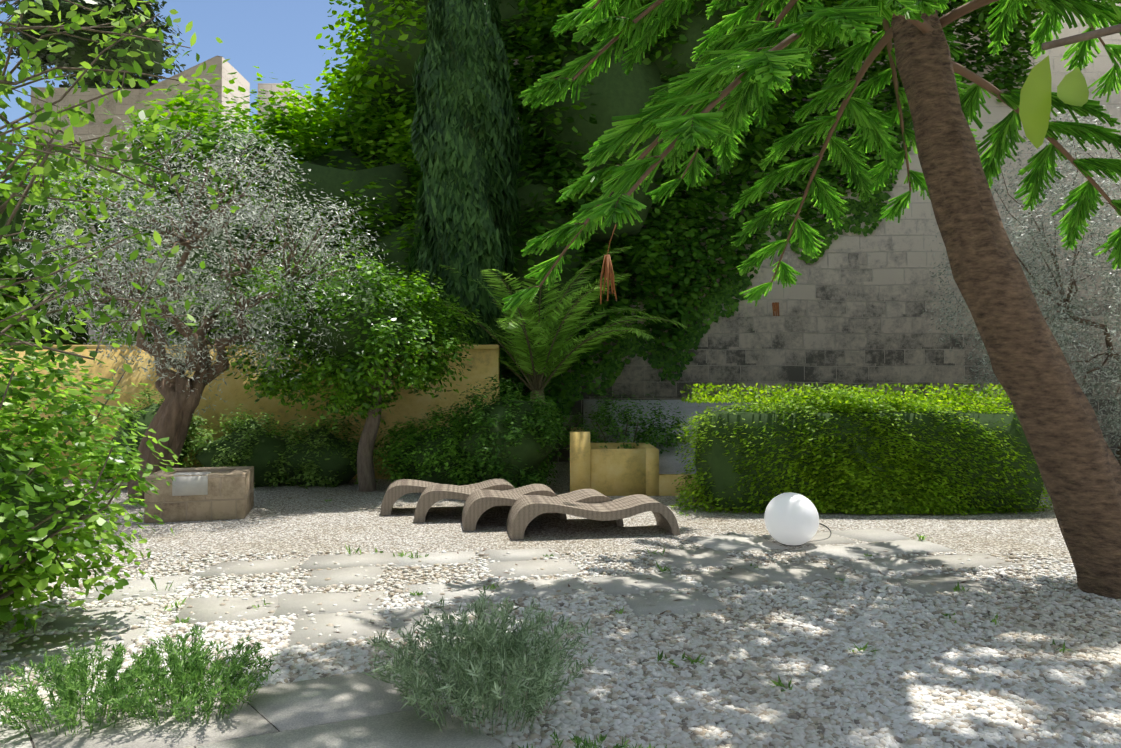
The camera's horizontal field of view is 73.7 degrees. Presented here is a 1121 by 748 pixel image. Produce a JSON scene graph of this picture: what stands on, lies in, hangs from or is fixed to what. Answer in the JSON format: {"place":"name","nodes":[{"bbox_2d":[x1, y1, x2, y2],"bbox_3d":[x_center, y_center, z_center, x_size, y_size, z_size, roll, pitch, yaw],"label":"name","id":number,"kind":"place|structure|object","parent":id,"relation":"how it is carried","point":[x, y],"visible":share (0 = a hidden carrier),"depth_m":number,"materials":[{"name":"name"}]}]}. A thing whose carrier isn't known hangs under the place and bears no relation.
{"place":"outdoors","nodes":[
{"label":"outdoors","id":0,"kind":"place"},
{"bbox_2d":[0,125,146,344],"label":"tree","id":1,"kind":"object","parent":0,"point":[18,217],"depth_m":18.47,"materials":[{"name":"green plant"}]},
{"bbox_2d":[0,0,188,88],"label":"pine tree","id":2,"kind":"object","parent":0,"point":[46,61],"depth_m":41.15,"materials":[{"name":"green plant"}]},
{"bbox_2d":[0,0,256,423],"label":"tree","id":3,"kind":"object","parent":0,"point":[75,114],"depth_m":4.58,"materials":[{"name":"green plant"}]},
{"bbox_2d":[97,386,212,483],"bbox_3d":[-6.805,1.071,12.632,1.881,1.875,1.543,0,-1,1],"label":"shrub","id":4,"kind":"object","parent":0,"point":[194,427],"depth_m":12.37,"materials":[{"name":"green plant"}]},
{"bbox_2d":[29,56,317,344],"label":"building","id":5,"kind":"structure","parent":0,"point":[98,128],"depth_m":34.44,"materials":[{"name":"white stone"}]},
{"bbox_2d":[0,0,370,183],"label":"sky","id":6,"kind":"structure","parent":0,"point":[278,37],"materials":[{"name":"blue"}]},
{"bbox_2d":[84,172,308,344],"bbox_3d":[-8.101,-1.345,17.542,6.267,6.741,4.665,0,-1,1],"label":"tree","id":7,"kind":"object","parent":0,"point":[226,250],"depth_m":16.73,"materials":[{"name":"plant"}]},
{"bbox_2d":[99,66,346,344],"bbox_3d":[-8.200,-2.759,19.934,7.536,9.856,7.301,0,-1,1],"label":"tree","id":8,"kind":"object","parent":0,"point":[205,118],"depth_m":18.18,"materials":[{"name":"green plant"}]},
{"bbox_2d":[185,404,300,487],"bbox_3d":[-5.229,1.276,12.680,2.209,1.535,1.858,0,-1,1],"label":"shrub","id":9,"kind":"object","parent":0,"point":[264,449],"depth_m":12.26,"materials":[{"name":"green plant"}]},
{"bbox_2d":[0,670,507,747],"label":"paving terrace","id":10,"kind":"structure","parent":0,"point":[358,710],"depth_m":3.43,"materials":[{"name":"grey stone"}]},
{"bbox_2d":[0,635,190,737],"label":"lavender plant","id":11,"kind":"object","parent":10,"relation":"on","point":[69,697],"visible":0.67,"depth_m":3.45,"materials":[{"name":"green plant"}]},
{"bbox_2d":[79,624,279,726],"bbox_3d":[-1.790,1.444,3.642,0.840,0.405,0.750,0,-1,1],"label":"lavender plant","id":12,"kind":"object","parent":10,"relation":"on","point":[191,680],"visible":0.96,"depth_m":3.56,"materials":[{"name":"green plant"}]},
{"bbox_2d":[363,587,598,736],"bbox_3d":[-0.387,1.328,3.600,1.133,0.622,1.097,0,-1,1],"label":"lavender plant","id":13,"kind":"object","parent":10,"relation":"on","point":[491,657],"visible":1,"depth_m":3.48,"materials":[{"name":"green plant"}]},
{"bbox_2d":[516,729,666,747],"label":"lavender plant","id":14,"kind":"object","parent":10,"relation":"on","point":[578,741],"visible":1,"depth_m":2.92,"materials":[{"name":"green plant"}]},
{"bbox_2d":[215,80,423,329],"bbox_3d":[-5.207,-2.506,18.340,6.665,9.083,5.371,0,-1,1],"label":"tree","id":15,"kind":"object","parent":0,"point":[331,179],"depth_m":17.26,"materials":[{"name":"green plant"}]},
{"bbox_2d":[277,415,386,488],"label":"shrub","id":16,"kind":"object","parent":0,"point":[335,462],"depth_m":12.35,"materials":[{"name":"green plant"}]},
{"bbox_2d":[258,175,428,324],"bbox_3d":[-3.592,-1.264,17.178,6.864,6.710,5.510,0,-1,1],"label":"tree","id":17,"kind":"object","parent":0,"point":[370,212],"depth_m":16.28,"materials":[{"name":"green plant"}]},
{"bbox_2d":[359,0,641,97],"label":"tree","id":18,"kind":"object","parent":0,"point":[506,10],"depth_m":16.60,"materials":[{"name":"green plant"}]},
{"bbox_2d":[0,528,1021,667],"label":"flagstone path","id":19,"kind":"structure","parent":0,"point":[713,554],"depth_m":6.09,"materials":[{"name":"beige stone"}]},
{"bbox_2d":[154,499,1068,690],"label":"grass tufts","id":20,"kind":"object","parent":19,"relation":"on","point":[957,587],"visible":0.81,"depth_m":5.38,"materials":[{"name":"green plant"}]},
{"bbox_2d":[316,549,1108,747],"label":"debris dry leaf litter","id":21,"kind":"object","parent":19,"relation":"on","point":[725,578],"visible":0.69,"depth_m":5.90,"materials":[{"name":"brown plant"}]},
{"bbox_2d":[764,492,818,544],"bbox_3d":[2.381,1.494,7.705,0.540,0.540,0.540,0,-1,1],"label":"globe lamp","id":22,"kind":"object","parent":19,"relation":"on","point":[790,518],"visible":0.98,"depth_m":7.51,"materials":[{"name":"white plastic"}]},
{"bbox_2d":[782,523,831,545],"bbox_3d":[2.796,1.762,8.557,0.555,0.030,2.071,0,-1,15],"label":"power cable","id":23,"kind":"object","parent":22,"relation":"attached to","point":[815,540],"visible":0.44,"depth_m":7.88,"materials":[{"name":"grey plastic"}]},
{"bbox_2d":[16,462,1117,730],"bbox_3d":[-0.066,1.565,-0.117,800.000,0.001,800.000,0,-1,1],"label":"gravel ground","id":24,"kind":"structure","parent":0,"point":[284,520],"depth_m":8.42,"materials":[{"name":"beige gravel"}]},
{"bbox_2d":[0,321,182,651],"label":"bush","id":25,"kind":"object","parent":24,"relation":"on","point":[35,427],"depth_m":4.70,"materials":[{"name":"green plant"}]},
{"bbox_2d":[68,141,209,344],"bbox_3d":[-11.153,-2.310,21.874,6.884,8.878,6.635,0,-1,1],"label":"tree","id":26,"kind":"object","parent":24,"relation":"on","point":[88,212],"depth_m":20.54,"materials":[{"name":"green plant"}]},
{"bbox_2d":[24,692,279,747],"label":"paving joint","id":27,"kind":"object","parent":24,"relation":"on","point":[32,742],"depth_m":3.41,"materials":[{"name":"grey"}]},
{"bbox_2d":[144,466,253,522],"bbox_3d":[-4.588,1.522,9.585,1.120,0.560,1.000,0,-1,-16],"label":"stone planter","id":28,"kind":"object","parent":24,"relation":"on","point":[230,495],"visible":0.94,"depth_m":9.16,"materials":[{"name":"beige stone"}]},
{"bbox_2d":[172,472,210,495],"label":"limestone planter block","id":29,"kind":"structure","parent":28,"relation":"in","point":[188,485],"depth_m":9.09,"materials":[{"name":"grey stone"}]},
{"bbox_2d":[1,107,399,502],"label":"olive tree","id":30,"kind":"object","parent":24,"relation":"on","point":[252,213],"depth_m":10.55,"materials":[{"name":"plant"}]},
{"bbox_2d":[0,345,499,478],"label":"yellow wall","id":31,"kind":"structure","parent":24,"relation":"on","point":[485,364],"depth_m":13.56,"materials":[{"name":"paint"}]},
{"bbox_2d":[263,62,422,219],"bbox_3d":[-4.901,-3.761,20.915,7.939,11.704,7.546,0,-1,1],"label":"tree","id":32,"kind":"object","parent":24,"relation":"on","point":[331,78],"depth_m":18.49,"materials":[{"name":"green plant"}]},
{"bbox_2d":[204,241,482,491],"bbox_3d":[-3.305,-0.032,12.001,4.115,3.915,3.791,0,-1,1],"label":"orange tree","id":33,"kind":"object","parent":24,"relation":"on","point":[426,371],"depth_m":11.29,"materials":[{"name":"plant"}]},
{"bbox_2d":[315,0,428,157],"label":"tree","id":34,"kind":"object","parent":24,"relation":"on","point":[367,91],"depth_m":17.85,"materials":[{"name":"green plant"}]},
{"bbox_2d":[357,111,422,210],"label":"tree","id":35,"kind":"object","parent":24,"relation":"on","point":[419,178],"depth_m":18.80,"materials":[{"name":"green plant"}]},
{"bbox_2d":[373,405,484,485],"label":"round shrub","id":36,"kind":"object","parent":24,"relation":"on","point":[411,431],"depth_m":11.66,"materials":[{"name":"green plant"}]},
{"bbox_2d":[380,479,514,515],"bbox_3d":[-1.434,1.621,9.987,1.860,0.379,0.660,0,-1,-10],"label":"sun lounger","id":37,"kind":"object","parent":24,"relation":"on","point":[396,491],"visible":0.5,"depth_m":9.64,"materials":[{"name":"wicker"}]},
{"bbox_2d":[392,479,507,488],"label":"lounge chair slats","id":38,"kind":"object","parent":37,"relation":"attached to","point":[469,487],"visible":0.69,"depth_m":10.05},
{"bbox_2d":[406,0,524,393],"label":"cypress tree","id":39,"kind":"object","parent":24,"relation":"on","point":[474,86],"depth_m":13.97,"materials":[{"name":"green plant"}]},
{"bbox_2d":[414,484,566,522],"bbox_3d":[-0.885,1.607,9.427,1.860,0.379,0.660,0,-1,-7],"label":"sun lounger","id":40,"kind":"object","parent":24,"relation":"on","point":[430,498],"visible":0.62,"depth_m":9.10,"materials":[{"name":"wicker"}]},
{"bbox_2d":[421,485,546,495],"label":"sun lounger seams","id":41,"kind":"object","parent":40,"relation":"attached to","point":[473,489],"visible":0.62,"depth_m":9.40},
{"bbox_2d":[445,376,569,487],"bbox_3d":[-0.957,1.036,11.925,2.215,2.050,2.182,0,-1,1],"label":"bush","id":42,"kind":"object","parent":24,"relation":"on","point":[545,415],"depth_m":11.49,"materials":[{"name":"green plant"}]},
{"bbox_2d":[461,489,623,530],"bbox_3d":[-0.231,1.594,8.908,1.860,0.379,0.660,0,-1,-10],"label":"sun lounger","id":43,"kind":"object","parent":24,"relation":"on","point":[474,510],"visible":0.6,"depth_m":8.66,"materials":[{"name":"wicker"}]},
{"bbox_2d":[468,490,601,502],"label":"sun lounger seams","id":44,"kind":"object","parent":43,"relation":"attached to","point":[524,495],"visible":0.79,"depth_m":8.86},
{"bbox_2d":[398,246,687,476],"bbox_3d":[-0.433,-0.247,14.031,5.467,4.315,5.523,0,-1,1],"label":"palm tree","id":45,"kind":"object","parent":24,"relation":"on","point":[545,333],"depth_m":13.48,"materials":[{"name":"green plant"}]},
{"bbox_2d":[0,550,1120,747],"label":"gravel pebbles","id":46,"kind":"object","parent":24,"relation":"on","point":[955,686],"visible":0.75,"depth_m":4.44,"materials":[{"name":"white gravel"}]},
{"bbox_2d":[506,494,679,539],"bbox_3d":[0.347,1.582,8.400,1.860,0.379,0.660,0,-1,-8],"label":"sun lounger","id":47,"kind":"object","parent":24,"relation":"on","point":[522,517],"visible":0.92,"depth_m":8.15,"materials":[{"name":"wicker"}]},
{"bbox_2d":[515,496,651,509],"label":"sun lounger seams","id":48,"kind":"object","parent":47,"relation":"attached to","point":[585,503],"visible":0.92,"depth_m":8.37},
{"bbox_2d":[555,389,690,459],"bbox_3d":[1.098,1.091,13.322,2.607,1.634,1.939,0,-1,1],"label":"shrub behind steps","id":49,"kind":"object","parent":24,"relation":"on","point":[661,429],"depth_m":13.04,"materials":[{"name":"green plant"}]},
{"bbox_2d":[570,427,700,495],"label":"yellow step wall","id":50,"kind":"structure","parent":24,"relation":"on","point":[613,471],"depth_m":11.32,"materials":[{"name":"paint"}]},
{"bbox_2d":[497,0,1040,460],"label":"ivy on wall","id":51,"kind":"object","parent":24,"relation":"on","point":[679,302],"visible":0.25,"depth_m":16.69,"materials":[{"name":"green plant"}]},
{"bbox_2d":[405,116,625,385],"bbox_3d":[-0.842,-2.753,16.534,4.821,6.094,3.953,0,-1,1],"label":"ivy","id":52,"kind":"object","parent":51,"relation":"on","point":[538,229],"depth_m":15.47,"materials":[{"name":"green plant"}]},
{"bbox_2d":[508,0,721,307],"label":"ivy","id":53,"kind":"object","parent":51,"relation":"on","point":[548,44],"depth_m":15.69,"materials":[{"name":"green plant"}]},
{"bbox_2d":[502,0,1120,461],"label":"stone wall","id":54,"kind":"structure","parent":24,"relation":"on","point":[852,310],"depth_m":16.90,"materials":[{"name":"grey stone"}]},
{"bbox_2d":[577,0,841,177],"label":"ivy","id":55,"kind":"object","parent":54,"relation":"attached to","point":[758,141],"depth_m":15.72,"materials":[{"name":"green plant"}]},
{"bbox_2d":[502,0,1120,598],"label":"araucaria tree","id":56,"kind":"object","parent":24,"relation":"on","point":[669,104],"depth_m":5.80,"materials":[{"name":"green plant"}]},
{"bbox_2d":[600,224,616,303],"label":"dried seed pods","id":57,"kind":"object","parent":56,"relation":"hanging from","point":[609,272],"visible":1,"depth_m":9.13,"materials":[{"name":"brown plant"}]},
{"bbox_2d":[669,382,1051,515],"bbox_3d":[4.114,0.975,10.411,5.219,1.700,1.907,0,-1,1],"label":"clipped hedge","id":58,"kind":"object","parent":24,"relation":"on","point":[861,492],"depth_m":9.68,"materials":[{"name":"green plant"}]},
{"bbox_2d":[923,99,1120,465],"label":"olive tree","id":59,"kind":"object","parent":24,"relation":"on","point":[1051,282],"depth_m":12.24,"materials":[{"name":"plant"}]},
{"bbox_2d":[583,400,767,473],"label":"wall","id":60,"kind":"structure","parent":0,"point":[669,463],"depth_m":15.14,"materials":[{"name":"grey stone"}]},
{"bbox_2d":[527,0,824,74],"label":"tree","id":61,"kind":"object","parent":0,"point":[668,58],"depth_m":15.51,"materials":[{"name":"green plant"}]},
{"bbox_2d":[772,302,778,315],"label":"seed pods","id":62,"kind":"object","parent":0,"point":[775,306],"visible":1,"depth_m":16.50,"materials":[{"name":"brown plant"}]},
{"bbox_2d":[765,0,899,80],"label":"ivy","id":63,"kind":"object","parent":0,"point":[846,46],"depth_m":16.11,"materials":[{"name":"green plant"}]},
{"bbox_2d":[949,0,1044,39],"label":"tree","id":64,"kind":"object","parent":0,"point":[981,16],"visible":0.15,"depth_m":16.40,"materials":[{"name":"green plant"}]},
{"bbox_2d":[1019,55,1088,148],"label":"branch leaves","id":65,"kind":"object","parent":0,"point":[1035,103],"visible":1,"depth_m":1.64,"materials":[{"name":"green plant"}]},
{"bbox_2d":[1041,24,1120,50],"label":"branch","id":66,"kind":"object","parent":65,"relation":"attached to","point":[1098,33],"visible":1,"depth_m":1.60,"materials":[{"name":"brown plant"}]}
]}

